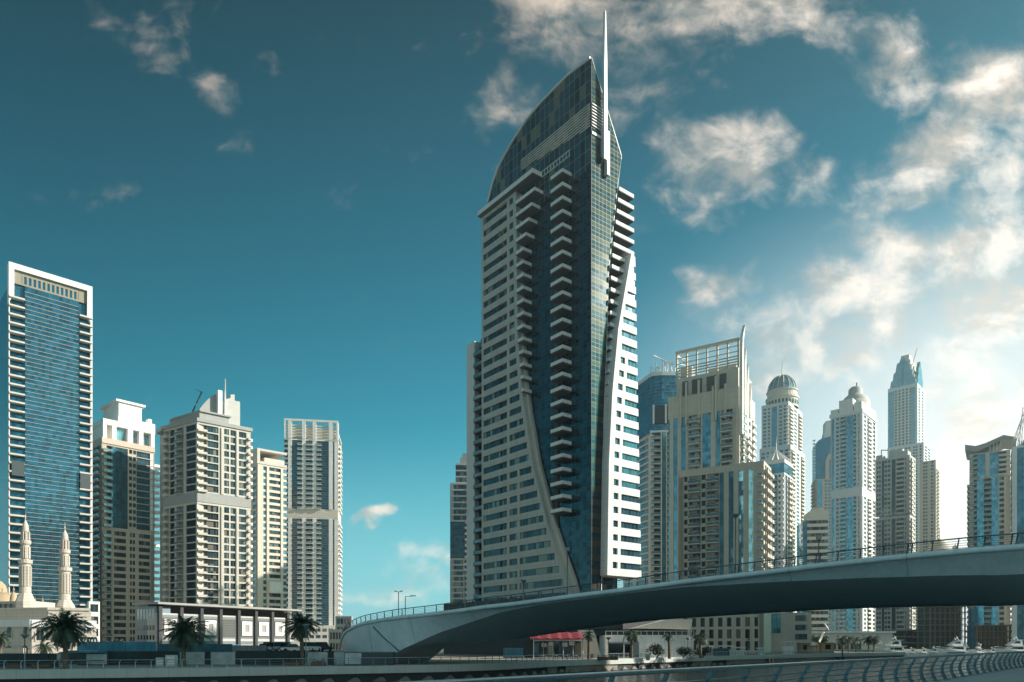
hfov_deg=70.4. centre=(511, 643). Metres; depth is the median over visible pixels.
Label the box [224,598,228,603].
window
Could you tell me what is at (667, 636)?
palm tree
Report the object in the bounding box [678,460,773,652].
balcony block
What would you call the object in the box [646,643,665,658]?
bush
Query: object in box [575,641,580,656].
window
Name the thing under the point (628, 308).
window
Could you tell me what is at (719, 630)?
window
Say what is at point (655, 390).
glass top tower
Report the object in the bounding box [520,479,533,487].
window
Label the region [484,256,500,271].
window
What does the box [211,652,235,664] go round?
glass screen
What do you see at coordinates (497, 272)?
window
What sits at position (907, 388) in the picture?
window
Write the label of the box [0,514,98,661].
mosque
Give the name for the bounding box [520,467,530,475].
window
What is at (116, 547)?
window
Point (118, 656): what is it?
hoarding
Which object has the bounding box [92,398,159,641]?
capped tower
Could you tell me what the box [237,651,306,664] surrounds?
hoarding
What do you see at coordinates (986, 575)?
bridge
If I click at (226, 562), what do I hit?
window
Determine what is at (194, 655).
glass screen
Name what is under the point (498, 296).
window
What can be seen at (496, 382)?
window
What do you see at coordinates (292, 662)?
planter
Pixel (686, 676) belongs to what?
water
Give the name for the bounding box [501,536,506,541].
window
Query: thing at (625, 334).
window
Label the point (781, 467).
tent roof tower
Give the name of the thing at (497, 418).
window
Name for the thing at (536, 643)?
window
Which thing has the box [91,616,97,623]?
window
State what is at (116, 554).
window
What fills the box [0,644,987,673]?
ground
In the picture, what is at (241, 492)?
window
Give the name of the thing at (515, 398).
window
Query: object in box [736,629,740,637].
window
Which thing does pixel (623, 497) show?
window
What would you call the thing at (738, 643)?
window
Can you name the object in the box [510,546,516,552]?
window
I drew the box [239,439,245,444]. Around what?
window
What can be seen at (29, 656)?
hoarding
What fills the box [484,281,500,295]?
window
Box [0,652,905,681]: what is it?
quay wall
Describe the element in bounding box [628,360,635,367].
window
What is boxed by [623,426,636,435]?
window
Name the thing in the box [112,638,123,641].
bush
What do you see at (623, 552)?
window
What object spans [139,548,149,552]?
window
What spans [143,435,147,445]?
crown window
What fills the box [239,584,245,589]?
window
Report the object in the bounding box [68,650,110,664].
kiosk
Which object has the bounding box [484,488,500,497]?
window
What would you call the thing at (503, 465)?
window
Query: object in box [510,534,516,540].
window
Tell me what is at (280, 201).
sky
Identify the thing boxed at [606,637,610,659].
street lamp
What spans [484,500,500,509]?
window
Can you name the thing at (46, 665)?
planter
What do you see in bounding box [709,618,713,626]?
window
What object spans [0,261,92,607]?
framed tower
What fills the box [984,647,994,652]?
yacht
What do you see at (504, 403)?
window
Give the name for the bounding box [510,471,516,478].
window
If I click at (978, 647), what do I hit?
yacht
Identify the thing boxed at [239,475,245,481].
window
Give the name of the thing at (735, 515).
street lamp
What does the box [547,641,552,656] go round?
window
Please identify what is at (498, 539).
window
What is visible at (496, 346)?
window
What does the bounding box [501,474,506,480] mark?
window
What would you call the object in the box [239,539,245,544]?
window
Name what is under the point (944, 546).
domed hall
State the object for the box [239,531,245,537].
window
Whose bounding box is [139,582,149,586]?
window
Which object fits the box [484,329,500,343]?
window
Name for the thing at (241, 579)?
window
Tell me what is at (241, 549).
window
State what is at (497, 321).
window
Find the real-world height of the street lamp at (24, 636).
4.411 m
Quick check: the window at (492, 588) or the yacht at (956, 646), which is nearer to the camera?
the window at (492, 588)
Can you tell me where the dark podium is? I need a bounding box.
[887,629,916,648]
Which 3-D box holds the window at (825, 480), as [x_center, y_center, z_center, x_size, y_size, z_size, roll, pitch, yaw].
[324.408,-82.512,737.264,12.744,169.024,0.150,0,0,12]
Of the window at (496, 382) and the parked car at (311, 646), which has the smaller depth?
the parked car at (311, 646)
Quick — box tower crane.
[1010,408,1023,447]
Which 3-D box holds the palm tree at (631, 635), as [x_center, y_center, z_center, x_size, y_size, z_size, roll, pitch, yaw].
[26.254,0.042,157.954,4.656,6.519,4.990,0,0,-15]
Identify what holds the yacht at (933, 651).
on the water
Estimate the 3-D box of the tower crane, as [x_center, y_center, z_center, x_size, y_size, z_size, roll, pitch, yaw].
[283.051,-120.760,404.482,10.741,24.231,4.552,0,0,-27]
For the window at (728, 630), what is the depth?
268.50 m
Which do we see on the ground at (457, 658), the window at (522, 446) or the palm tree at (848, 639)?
the palm tree at (848, 639)
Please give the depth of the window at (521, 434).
216.51 m
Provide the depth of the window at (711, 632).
271.77 m
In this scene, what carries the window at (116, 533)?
in the capped tower at (124, 486)
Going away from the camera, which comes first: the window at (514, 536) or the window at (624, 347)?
the window at (624, 347)
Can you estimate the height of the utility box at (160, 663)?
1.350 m
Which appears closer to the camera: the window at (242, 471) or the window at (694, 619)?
the window at (694, 619)
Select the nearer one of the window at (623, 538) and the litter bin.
the litter bin
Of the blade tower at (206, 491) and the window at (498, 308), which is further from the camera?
the blade tower at (206, 491)
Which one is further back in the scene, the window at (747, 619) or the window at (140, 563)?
the window at (140, 563)
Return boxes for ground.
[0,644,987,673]
[60,650,342,663]
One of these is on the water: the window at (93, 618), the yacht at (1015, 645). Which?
the yacht at (1015, 645)
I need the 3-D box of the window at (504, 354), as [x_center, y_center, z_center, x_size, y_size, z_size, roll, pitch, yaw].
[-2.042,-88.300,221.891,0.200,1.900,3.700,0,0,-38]
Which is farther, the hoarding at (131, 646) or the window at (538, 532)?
the window at (538, 532)
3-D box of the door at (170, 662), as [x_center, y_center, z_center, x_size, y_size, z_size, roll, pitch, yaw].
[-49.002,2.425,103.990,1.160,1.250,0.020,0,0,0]
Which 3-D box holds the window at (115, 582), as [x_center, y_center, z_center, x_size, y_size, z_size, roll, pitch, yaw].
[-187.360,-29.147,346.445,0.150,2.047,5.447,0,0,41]
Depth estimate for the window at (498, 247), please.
226.29 m
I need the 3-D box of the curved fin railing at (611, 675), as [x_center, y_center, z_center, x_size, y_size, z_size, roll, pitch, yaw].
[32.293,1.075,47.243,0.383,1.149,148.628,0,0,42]
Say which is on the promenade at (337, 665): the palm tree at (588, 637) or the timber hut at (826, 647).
the palm tree at (588, 637)
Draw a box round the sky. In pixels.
[0,0,1023,643]
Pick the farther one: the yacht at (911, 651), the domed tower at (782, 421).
the domed tower at (782, 421)
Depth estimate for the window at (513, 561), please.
218.00 m
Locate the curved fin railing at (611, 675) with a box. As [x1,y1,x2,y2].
[405,651,1023,681]
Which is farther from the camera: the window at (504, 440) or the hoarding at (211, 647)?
the window at (504, 440)
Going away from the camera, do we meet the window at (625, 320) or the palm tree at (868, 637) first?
the window at (625, 320)
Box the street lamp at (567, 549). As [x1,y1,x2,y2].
[565,547,568,594]
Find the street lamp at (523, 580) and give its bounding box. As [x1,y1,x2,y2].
[520,579,526,599]
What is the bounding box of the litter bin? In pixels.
[645,654,649,659]
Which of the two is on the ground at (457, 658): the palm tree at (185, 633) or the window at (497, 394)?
the palm tree at (185, 633)
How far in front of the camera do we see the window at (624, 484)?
200.78 m
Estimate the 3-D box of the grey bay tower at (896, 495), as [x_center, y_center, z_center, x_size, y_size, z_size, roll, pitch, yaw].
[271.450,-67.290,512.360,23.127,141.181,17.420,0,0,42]
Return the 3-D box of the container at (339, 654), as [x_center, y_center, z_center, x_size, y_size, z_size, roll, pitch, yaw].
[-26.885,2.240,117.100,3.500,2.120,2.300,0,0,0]
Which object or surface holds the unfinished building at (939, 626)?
on the ground at (457, 658)
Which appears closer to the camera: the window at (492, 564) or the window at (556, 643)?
the window at (556, 643)
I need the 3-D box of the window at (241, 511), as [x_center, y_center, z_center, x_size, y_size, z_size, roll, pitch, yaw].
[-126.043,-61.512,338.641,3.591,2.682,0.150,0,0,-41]
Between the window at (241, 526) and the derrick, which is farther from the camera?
the window at (241, 526)
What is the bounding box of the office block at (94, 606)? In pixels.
[85,601,99,641]
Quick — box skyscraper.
[444,11,681,654]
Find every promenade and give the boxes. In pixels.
[0,653,832,669]
[927,666,1023,681]
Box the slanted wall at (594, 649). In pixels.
[577,630,600,657]
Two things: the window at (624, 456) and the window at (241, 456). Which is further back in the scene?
the window at (241, 456)
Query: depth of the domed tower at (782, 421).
651.02 m
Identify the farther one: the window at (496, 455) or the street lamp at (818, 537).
the window at (496, 455)
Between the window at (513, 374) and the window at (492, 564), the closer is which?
the window at (513, 374)
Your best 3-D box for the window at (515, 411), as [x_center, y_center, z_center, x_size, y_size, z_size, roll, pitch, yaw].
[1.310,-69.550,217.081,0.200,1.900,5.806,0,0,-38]
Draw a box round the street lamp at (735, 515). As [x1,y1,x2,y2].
[731,513,739,571]
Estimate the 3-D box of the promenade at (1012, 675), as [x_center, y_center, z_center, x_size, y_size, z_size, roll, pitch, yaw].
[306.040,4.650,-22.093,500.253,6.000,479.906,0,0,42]
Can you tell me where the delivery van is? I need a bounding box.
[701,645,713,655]
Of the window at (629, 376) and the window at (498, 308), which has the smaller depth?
the window at (629, 376)
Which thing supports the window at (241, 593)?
in the blade tower at (206, 491)
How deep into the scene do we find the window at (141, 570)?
354.97 m
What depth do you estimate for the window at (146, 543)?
354.97 m
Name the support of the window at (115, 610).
in the capped tower at (124, 486)
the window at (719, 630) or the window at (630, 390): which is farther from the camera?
the window at (719, 630)
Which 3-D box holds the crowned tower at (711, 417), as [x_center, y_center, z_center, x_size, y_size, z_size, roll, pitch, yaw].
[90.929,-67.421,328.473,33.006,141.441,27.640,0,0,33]
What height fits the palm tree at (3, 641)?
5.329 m
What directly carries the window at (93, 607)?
in the office block at (94, 606)
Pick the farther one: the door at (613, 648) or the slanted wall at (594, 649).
the door at (613, 648)
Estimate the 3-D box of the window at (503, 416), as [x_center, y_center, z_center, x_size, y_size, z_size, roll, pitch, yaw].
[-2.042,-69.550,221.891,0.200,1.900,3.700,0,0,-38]
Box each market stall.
[716,645,733,654]
[731,647,745,654]
[756,647,765,654]
[781,641,794,653]
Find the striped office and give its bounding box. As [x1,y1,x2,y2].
[797,508,828,630]
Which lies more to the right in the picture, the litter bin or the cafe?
the litter bin
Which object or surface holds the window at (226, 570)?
in the blade tower at (206, 491)
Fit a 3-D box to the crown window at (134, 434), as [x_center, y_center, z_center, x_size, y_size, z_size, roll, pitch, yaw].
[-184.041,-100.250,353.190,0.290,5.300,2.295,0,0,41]
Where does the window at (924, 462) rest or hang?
in the plain beige tower at (929, 500)
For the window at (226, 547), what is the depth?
333.87 m
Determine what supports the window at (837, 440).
in the white domed tower at (853, 462)
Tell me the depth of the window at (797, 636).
281.08 m
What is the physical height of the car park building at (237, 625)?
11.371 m
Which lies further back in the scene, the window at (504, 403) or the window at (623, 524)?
the window at (504, 403)
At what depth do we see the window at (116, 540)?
346.32 m
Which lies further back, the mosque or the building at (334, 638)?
the building at (334, 638)
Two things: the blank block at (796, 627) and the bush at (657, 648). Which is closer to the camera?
the bush at (657, 648)
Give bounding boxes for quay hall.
[812,631,895,649]
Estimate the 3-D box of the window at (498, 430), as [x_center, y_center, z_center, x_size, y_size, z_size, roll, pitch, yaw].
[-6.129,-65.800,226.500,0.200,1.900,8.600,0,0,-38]
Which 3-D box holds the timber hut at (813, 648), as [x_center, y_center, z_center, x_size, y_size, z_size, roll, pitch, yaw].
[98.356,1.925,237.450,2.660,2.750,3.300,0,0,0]
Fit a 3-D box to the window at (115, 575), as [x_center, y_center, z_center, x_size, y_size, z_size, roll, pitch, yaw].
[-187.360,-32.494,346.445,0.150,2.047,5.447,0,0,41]
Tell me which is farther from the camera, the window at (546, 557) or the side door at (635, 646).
the window at (546, 557)
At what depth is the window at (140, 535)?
354.97 m
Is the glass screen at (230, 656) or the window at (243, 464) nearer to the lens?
the glass screen at (230, 656)
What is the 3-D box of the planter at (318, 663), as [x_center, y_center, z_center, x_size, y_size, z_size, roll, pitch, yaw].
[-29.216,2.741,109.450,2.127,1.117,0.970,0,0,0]
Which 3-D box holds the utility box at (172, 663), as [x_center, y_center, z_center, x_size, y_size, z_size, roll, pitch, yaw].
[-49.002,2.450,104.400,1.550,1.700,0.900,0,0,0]
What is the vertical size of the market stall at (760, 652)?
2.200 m
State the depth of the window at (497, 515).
226.29 m
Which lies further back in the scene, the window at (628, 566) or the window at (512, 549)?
the window at (512, 549)
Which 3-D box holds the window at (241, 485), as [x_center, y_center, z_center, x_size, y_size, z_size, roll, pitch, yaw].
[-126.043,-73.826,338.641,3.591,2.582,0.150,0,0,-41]
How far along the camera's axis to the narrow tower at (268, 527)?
404.95 m
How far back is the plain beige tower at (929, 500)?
725.05 m
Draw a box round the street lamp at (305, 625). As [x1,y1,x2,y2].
[302,624,309,664]
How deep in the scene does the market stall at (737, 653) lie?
212.15 m
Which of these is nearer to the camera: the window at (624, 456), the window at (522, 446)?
the window at (624, 456)
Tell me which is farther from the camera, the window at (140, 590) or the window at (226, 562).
the window at (140, 590)
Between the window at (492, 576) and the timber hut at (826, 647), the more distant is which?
the timber hut at (826, 647)
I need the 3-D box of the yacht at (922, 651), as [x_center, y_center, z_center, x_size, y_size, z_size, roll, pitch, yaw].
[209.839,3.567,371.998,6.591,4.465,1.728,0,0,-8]
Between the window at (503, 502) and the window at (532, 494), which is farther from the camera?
the window at (503, 502)
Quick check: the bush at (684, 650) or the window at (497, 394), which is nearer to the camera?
the bush at (684, 650)
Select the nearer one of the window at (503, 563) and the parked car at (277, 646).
the parked car at (277, 646)
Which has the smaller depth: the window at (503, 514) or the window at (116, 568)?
the window at (503, 514)
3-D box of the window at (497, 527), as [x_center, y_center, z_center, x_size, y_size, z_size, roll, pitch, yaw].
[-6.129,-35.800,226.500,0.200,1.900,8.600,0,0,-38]
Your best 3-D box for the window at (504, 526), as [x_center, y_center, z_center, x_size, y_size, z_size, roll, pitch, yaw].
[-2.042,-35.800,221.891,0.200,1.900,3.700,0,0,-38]
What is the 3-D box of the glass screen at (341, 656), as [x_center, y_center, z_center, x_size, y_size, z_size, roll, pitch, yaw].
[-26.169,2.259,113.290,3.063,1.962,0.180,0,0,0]
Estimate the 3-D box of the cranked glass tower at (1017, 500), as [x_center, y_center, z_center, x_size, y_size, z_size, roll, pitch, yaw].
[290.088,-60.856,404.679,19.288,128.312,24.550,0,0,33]
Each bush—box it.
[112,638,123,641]
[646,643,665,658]
[676,646,694,658]
[694,646,714,657]
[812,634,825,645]
[817,636,828,642]
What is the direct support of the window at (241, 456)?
in the blade tower at (206, 491)
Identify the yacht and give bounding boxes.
[875,635,909,656]
[905,647,915,653]
[915,647,927,654]
[926,647,938,653]
[936,635,970,654]
[971,643,981,652]
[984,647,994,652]
[995,635,1023,655]
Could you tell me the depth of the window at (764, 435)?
650.50 m
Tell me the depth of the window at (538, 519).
211.39 m
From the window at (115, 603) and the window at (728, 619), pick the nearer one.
the window at (728, 619)
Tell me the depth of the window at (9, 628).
129.10 m
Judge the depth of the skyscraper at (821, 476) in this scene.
739.18 m
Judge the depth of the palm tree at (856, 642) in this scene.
293.49 m
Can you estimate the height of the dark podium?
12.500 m
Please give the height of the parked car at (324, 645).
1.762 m
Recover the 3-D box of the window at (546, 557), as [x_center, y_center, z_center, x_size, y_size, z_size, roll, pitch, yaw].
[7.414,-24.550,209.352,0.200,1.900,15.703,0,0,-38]
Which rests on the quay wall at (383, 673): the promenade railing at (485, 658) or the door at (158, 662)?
the promenade railing at (485, 658)
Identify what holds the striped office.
on the ground at (457, 658)
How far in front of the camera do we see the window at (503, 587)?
222.24 m
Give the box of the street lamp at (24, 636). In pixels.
[20,634,28,668]
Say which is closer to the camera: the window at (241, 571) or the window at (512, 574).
the window at (512, 574)
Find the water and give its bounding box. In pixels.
[391,651,1023,681]
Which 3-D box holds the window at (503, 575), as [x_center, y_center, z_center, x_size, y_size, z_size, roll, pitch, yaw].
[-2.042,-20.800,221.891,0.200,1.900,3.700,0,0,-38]
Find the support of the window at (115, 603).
in the capped tower at (124, 486)
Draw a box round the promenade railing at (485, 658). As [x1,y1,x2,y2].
[0,649,901,669]
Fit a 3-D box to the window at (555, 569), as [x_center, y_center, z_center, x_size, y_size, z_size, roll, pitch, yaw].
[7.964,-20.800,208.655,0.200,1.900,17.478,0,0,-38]
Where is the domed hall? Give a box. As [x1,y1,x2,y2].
[926,527,961,639]
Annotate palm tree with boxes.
[0,631,12,652]
[29,608,97,668]
[31,641,56,652]
[156,615,213,665]
[279,611,323,664]
[581,630,595,658]
[622,629,640,657]
[661,632,673,658]
[691,630,709,657]
[835,635,848,651]
[844,636,855,651]
[851,637,861,651]
[860,635,876,651]
[865,635,881,650]
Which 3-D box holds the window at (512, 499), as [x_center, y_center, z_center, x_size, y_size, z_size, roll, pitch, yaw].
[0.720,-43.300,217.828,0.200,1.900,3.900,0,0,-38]
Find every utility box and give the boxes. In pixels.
[155,657,164,666]
[165,655,177,666]
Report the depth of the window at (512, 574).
218.00 m
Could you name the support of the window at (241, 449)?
in the blade tower at (206, 491)
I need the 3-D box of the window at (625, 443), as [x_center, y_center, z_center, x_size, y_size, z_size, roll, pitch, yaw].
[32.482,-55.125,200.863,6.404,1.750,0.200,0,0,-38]
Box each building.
[132,602,301,649]
[328,629,343,649]
[335,616,352,629]
[912,606,967,649]
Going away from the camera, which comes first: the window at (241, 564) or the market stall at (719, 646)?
the market stall at (719, 646)
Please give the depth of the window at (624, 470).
201.02 m
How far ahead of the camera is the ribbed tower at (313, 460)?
472.86 m
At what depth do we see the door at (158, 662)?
103.99 m
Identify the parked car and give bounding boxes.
[263,642,274,650]
[272,642,295,650]
[280,644,299,650]
[304,642,320,651]
[314,642,332,650]
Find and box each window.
[7,627,10,637]
[23,627,27,637]
[36,628,43,639]
[90,604,97,611]
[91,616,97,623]
[114,531,125,535]
[114,533,134,640]
[114,538,125,542]
[114,545,125,549]
[114,552,125,556]
[114,559,125,563]
[114,566,125,570]
[114,573,125,577]
[114,580,125,584]
[114,587,125,591]
[114,595,125,598]
[114,602,125,605]
[114,609,125,612]
[114,616,125,619]
[117,429,124,440]
[133,432,136,443]
[139,534,149,538]
[139,541,149,545]
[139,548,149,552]
[139,554,149,558]
[139,561,149,565]
[139,568,149,572]
[139,575,149,579]
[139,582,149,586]
[139,589,149,593]
[139,596,149,599]
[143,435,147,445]
[224,530,228,535]
[224,545,228,550]
[224,560,228,565]
[224,568,228,573]
[224,583,228,588]
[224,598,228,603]
[239,432,245,437]
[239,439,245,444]
[239,446,245,452]
[239,454,245,459]
[239,461,245,466]
[239,468,245,473]
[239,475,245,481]
[239,483,245,488]
[239,490,245,495]
[239,509,245,514]
[239,516,245,522]
[239,524,245,529]
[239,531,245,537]
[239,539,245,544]
[239,546,245,552]
[239,554,245,559]
[239,561,245,566]
[239,569,245,574]
[239,576,245,581]
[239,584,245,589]
[239,591,245,596]
[239,599,245,604]
[484,198,634,600]
[484,207,500,224]
[484,220,500,236]
[484,232,500,247]
[484,244,500,259]
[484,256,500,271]
[484,268,500,283]
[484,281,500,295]
[484,293,500,307]
[484,305,500,319]
[484,317,500,331]
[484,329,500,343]
[484,342,500,354]
[484,354,500,366]
[484,366,500,378]
[484,378,500,390]
[484,390,500,402]
[484,403,500,414]
[484,415,500,426]
[484,427,500,438]
[484,439,500,449]
[484,451,500,461]
[484,463,500,473]
[484,476,500,485]
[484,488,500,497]
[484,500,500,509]
[484,512,500,521]
[484,524,500,533]
[484,537,500,544]
[484,549,500,556]
[484,561,500,568]
[484,573,500,580]
[484,585,500,592]
[501,351,506,358]
[501,376,506,382]
[501,388,506,394]
[501,401,506,407]
[501,413,506,419]
[501,425,506,431]
[501,437,506,443]
[501,450,506,456]
[501,462,506,468]
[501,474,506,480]
[501,487,506,492]
[501,499,506,505]
[501,511,506,517]
[501,523,506,529]
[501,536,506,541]
[501,548,506,554]
[501,560,506,566]
[501,573,506,578]
[501,585,506,590]
[510,371,516,378]
[510,383,517,390]
[510,395,518,403]
[510,407,520,415]
[510,418,522,428]
[510,430,524,440]
[510,442,526,453]
[510,454,528,465]
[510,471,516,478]
[510,483,516,490]
[510,496,516,502]
[510,508,516,515]
[510,521,516,527]
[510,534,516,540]
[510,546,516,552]
[510,559,516,565]
[510,571,516,577]
[510,584,516,590]
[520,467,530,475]
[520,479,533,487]
[520,491,536,500]
[520,503,539,513]
[520,515,542,525]
[520,528,545,538]
[520,541,549,551]
[520,553,554,563]
[520,566,558,576]
[520,579,562,589]
[534,641,539,656]
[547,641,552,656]
[554,641,559,656]
[561,641,566,656]
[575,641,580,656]
[620,563,639,570]
[621,494,637,502]
[621,508,638,516]
[621,522,638,529]
[621,535,638,543]
[621,549,638,556]
[622,331,634,339]
[622,344,635,353]
[622,454,637,462]
[622,467,637,475]
[622,481,637,489]
[623,317,634,326]
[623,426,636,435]
[623,440,636,448]
[624,413,636,421]
[625,304,634,312]
[625,400,636,408]
[626,386,635,394]
[627,373,635,380]
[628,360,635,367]
[684,618,704,649]
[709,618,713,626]
[709,630,713,637]
[718,618,721,626]
[718,629,721,637]
[727,618,730,626]
[727,629,730,637]
[736,617,740,626]
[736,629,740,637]
[736,641,740,649]
[745,617,749,625]
[745,629,749,637]
[745,641,749,649]
[761,406,782,458]
[771,614,780,632]
[795,615,806,620]
[795,625,806,629]
[795,634,806,639]
[825,480,830,539]
[836,414,858,628]
[877,458,905,630]
[894,388,929,628]
[923,462,926,543]
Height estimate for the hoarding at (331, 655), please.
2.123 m
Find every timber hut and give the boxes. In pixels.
[796,643,809,653]
[807,646,817,653]
[818,643,833,652]
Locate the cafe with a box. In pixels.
[524,632,582,658]
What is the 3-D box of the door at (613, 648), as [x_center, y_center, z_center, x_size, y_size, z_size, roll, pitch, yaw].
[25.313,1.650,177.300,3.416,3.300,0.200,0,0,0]
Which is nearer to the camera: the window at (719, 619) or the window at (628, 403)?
the window at (628, 403)
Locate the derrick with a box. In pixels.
[818,623,828,642]
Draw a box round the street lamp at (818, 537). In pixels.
[816,535,821,561]
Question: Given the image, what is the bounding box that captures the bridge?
[340,532,1023,662]
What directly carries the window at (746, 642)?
in the balcony block at (711, 500)
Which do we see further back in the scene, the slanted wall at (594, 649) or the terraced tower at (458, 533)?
the terraced tower at (458, 533)
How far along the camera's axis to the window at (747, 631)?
265.21 m
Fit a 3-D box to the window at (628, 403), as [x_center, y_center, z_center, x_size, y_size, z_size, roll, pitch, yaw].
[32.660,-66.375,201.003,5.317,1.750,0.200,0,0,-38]
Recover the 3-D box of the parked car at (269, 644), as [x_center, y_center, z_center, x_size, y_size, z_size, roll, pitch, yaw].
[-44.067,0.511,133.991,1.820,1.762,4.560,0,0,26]
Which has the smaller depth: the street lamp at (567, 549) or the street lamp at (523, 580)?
the street lamp at (567, 549)
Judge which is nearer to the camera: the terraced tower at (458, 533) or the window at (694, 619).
the window at (694, 619)
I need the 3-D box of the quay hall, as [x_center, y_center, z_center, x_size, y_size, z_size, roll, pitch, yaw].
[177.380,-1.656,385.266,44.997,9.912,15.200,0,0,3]
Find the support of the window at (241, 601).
in the blade tower at (206, 491)
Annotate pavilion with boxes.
[592,619,693,657]
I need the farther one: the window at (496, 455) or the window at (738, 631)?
the window at (738, 631)
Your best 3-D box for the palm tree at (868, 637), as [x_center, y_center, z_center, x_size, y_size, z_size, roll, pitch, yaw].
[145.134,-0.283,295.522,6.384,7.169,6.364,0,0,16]
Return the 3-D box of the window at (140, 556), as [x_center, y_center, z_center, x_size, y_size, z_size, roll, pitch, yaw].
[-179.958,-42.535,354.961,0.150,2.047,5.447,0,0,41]
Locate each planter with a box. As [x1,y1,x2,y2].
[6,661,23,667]
[31,661,51,667]
[284,659,301,665]
[311,659,325,665]
[597,655,606,659]
[607,655,617,659]
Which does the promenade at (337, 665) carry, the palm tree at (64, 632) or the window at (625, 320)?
the palm tree at (64, 632)
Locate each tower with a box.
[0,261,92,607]
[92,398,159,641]
[156,379,252,606]
[251,448,286,612]
[284,418,341,645]
[450,453,466,603]
[623,355,678,587]
[668,325,756,580]
[760,366,805,612]
[764,439,794,612]
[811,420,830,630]
[829,383,876,630]
[875,449,915,630]
[888,349,930,628]
[920,460,939,551]
[965,435,1016,646]
[1010,440,1023,644]
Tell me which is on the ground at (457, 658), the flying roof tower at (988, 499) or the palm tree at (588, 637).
the flying roof tower at (988, 499)
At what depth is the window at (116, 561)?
346.32 m
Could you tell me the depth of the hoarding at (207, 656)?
113.00 m
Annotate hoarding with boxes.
[0,653,59,666]
[77,642,156,650]
[108,651,178,664]
[157,644,231,651]
[206,651,209,663]
[232,645,266,651]
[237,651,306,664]
[329,651,333,664]
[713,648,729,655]
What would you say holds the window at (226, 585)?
in the blade tower at (206, 491)
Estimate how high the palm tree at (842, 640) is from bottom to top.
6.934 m
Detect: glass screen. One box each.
[180,652,204,664]
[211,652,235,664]
[307,652,327,664]
[335,652,343,664]
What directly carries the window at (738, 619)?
in the balcony block at (711, 500)
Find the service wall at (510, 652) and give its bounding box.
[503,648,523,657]
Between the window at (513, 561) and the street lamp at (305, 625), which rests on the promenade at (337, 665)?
the street lamp at (305, 625)
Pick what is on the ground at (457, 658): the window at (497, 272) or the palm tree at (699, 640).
the palm tree at (699, 640)
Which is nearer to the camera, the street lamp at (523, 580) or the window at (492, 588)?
the street lamp at (523, 580)
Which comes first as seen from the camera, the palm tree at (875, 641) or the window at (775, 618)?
the window at (775, 618)
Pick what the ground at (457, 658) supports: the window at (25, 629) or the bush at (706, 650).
the bush at (706, 650)
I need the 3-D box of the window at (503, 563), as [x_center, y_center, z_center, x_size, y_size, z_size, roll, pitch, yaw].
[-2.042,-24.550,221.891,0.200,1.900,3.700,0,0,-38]
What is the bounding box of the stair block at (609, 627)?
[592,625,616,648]
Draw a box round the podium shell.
[966,625,1011,649]
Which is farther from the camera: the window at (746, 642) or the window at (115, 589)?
the window at (115, 589)
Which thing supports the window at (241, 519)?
in the blade tower at (206, 491)
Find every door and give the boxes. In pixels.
[156,660,162,664]
[166,656,173,664]
[609,644,622,656]
[625,644,629,656]
[633,643,638,657]
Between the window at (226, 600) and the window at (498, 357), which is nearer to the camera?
the window at (498, 357)
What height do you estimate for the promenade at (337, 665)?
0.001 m
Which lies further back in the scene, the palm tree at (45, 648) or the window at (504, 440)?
the window at (504, 440)
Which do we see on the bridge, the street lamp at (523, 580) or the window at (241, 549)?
the street lamp at (523, 580)
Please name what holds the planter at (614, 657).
on the promenade at (337, 665)
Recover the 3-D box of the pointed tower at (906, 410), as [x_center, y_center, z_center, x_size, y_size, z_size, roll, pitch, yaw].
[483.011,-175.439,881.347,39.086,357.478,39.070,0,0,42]
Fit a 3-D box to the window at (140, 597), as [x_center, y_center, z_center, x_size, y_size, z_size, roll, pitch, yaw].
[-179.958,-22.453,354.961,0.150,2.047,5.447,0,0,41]
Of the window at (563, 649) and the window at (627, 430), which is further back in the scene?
the window at (627, 430)
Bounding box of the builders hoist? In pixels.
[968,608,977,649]
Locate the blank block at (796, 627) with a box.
[771,612,811,651]
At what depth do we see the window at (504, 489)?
222.24 m
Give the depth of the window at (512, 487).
218.00 m
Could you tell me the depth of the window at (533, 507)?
211.75 m

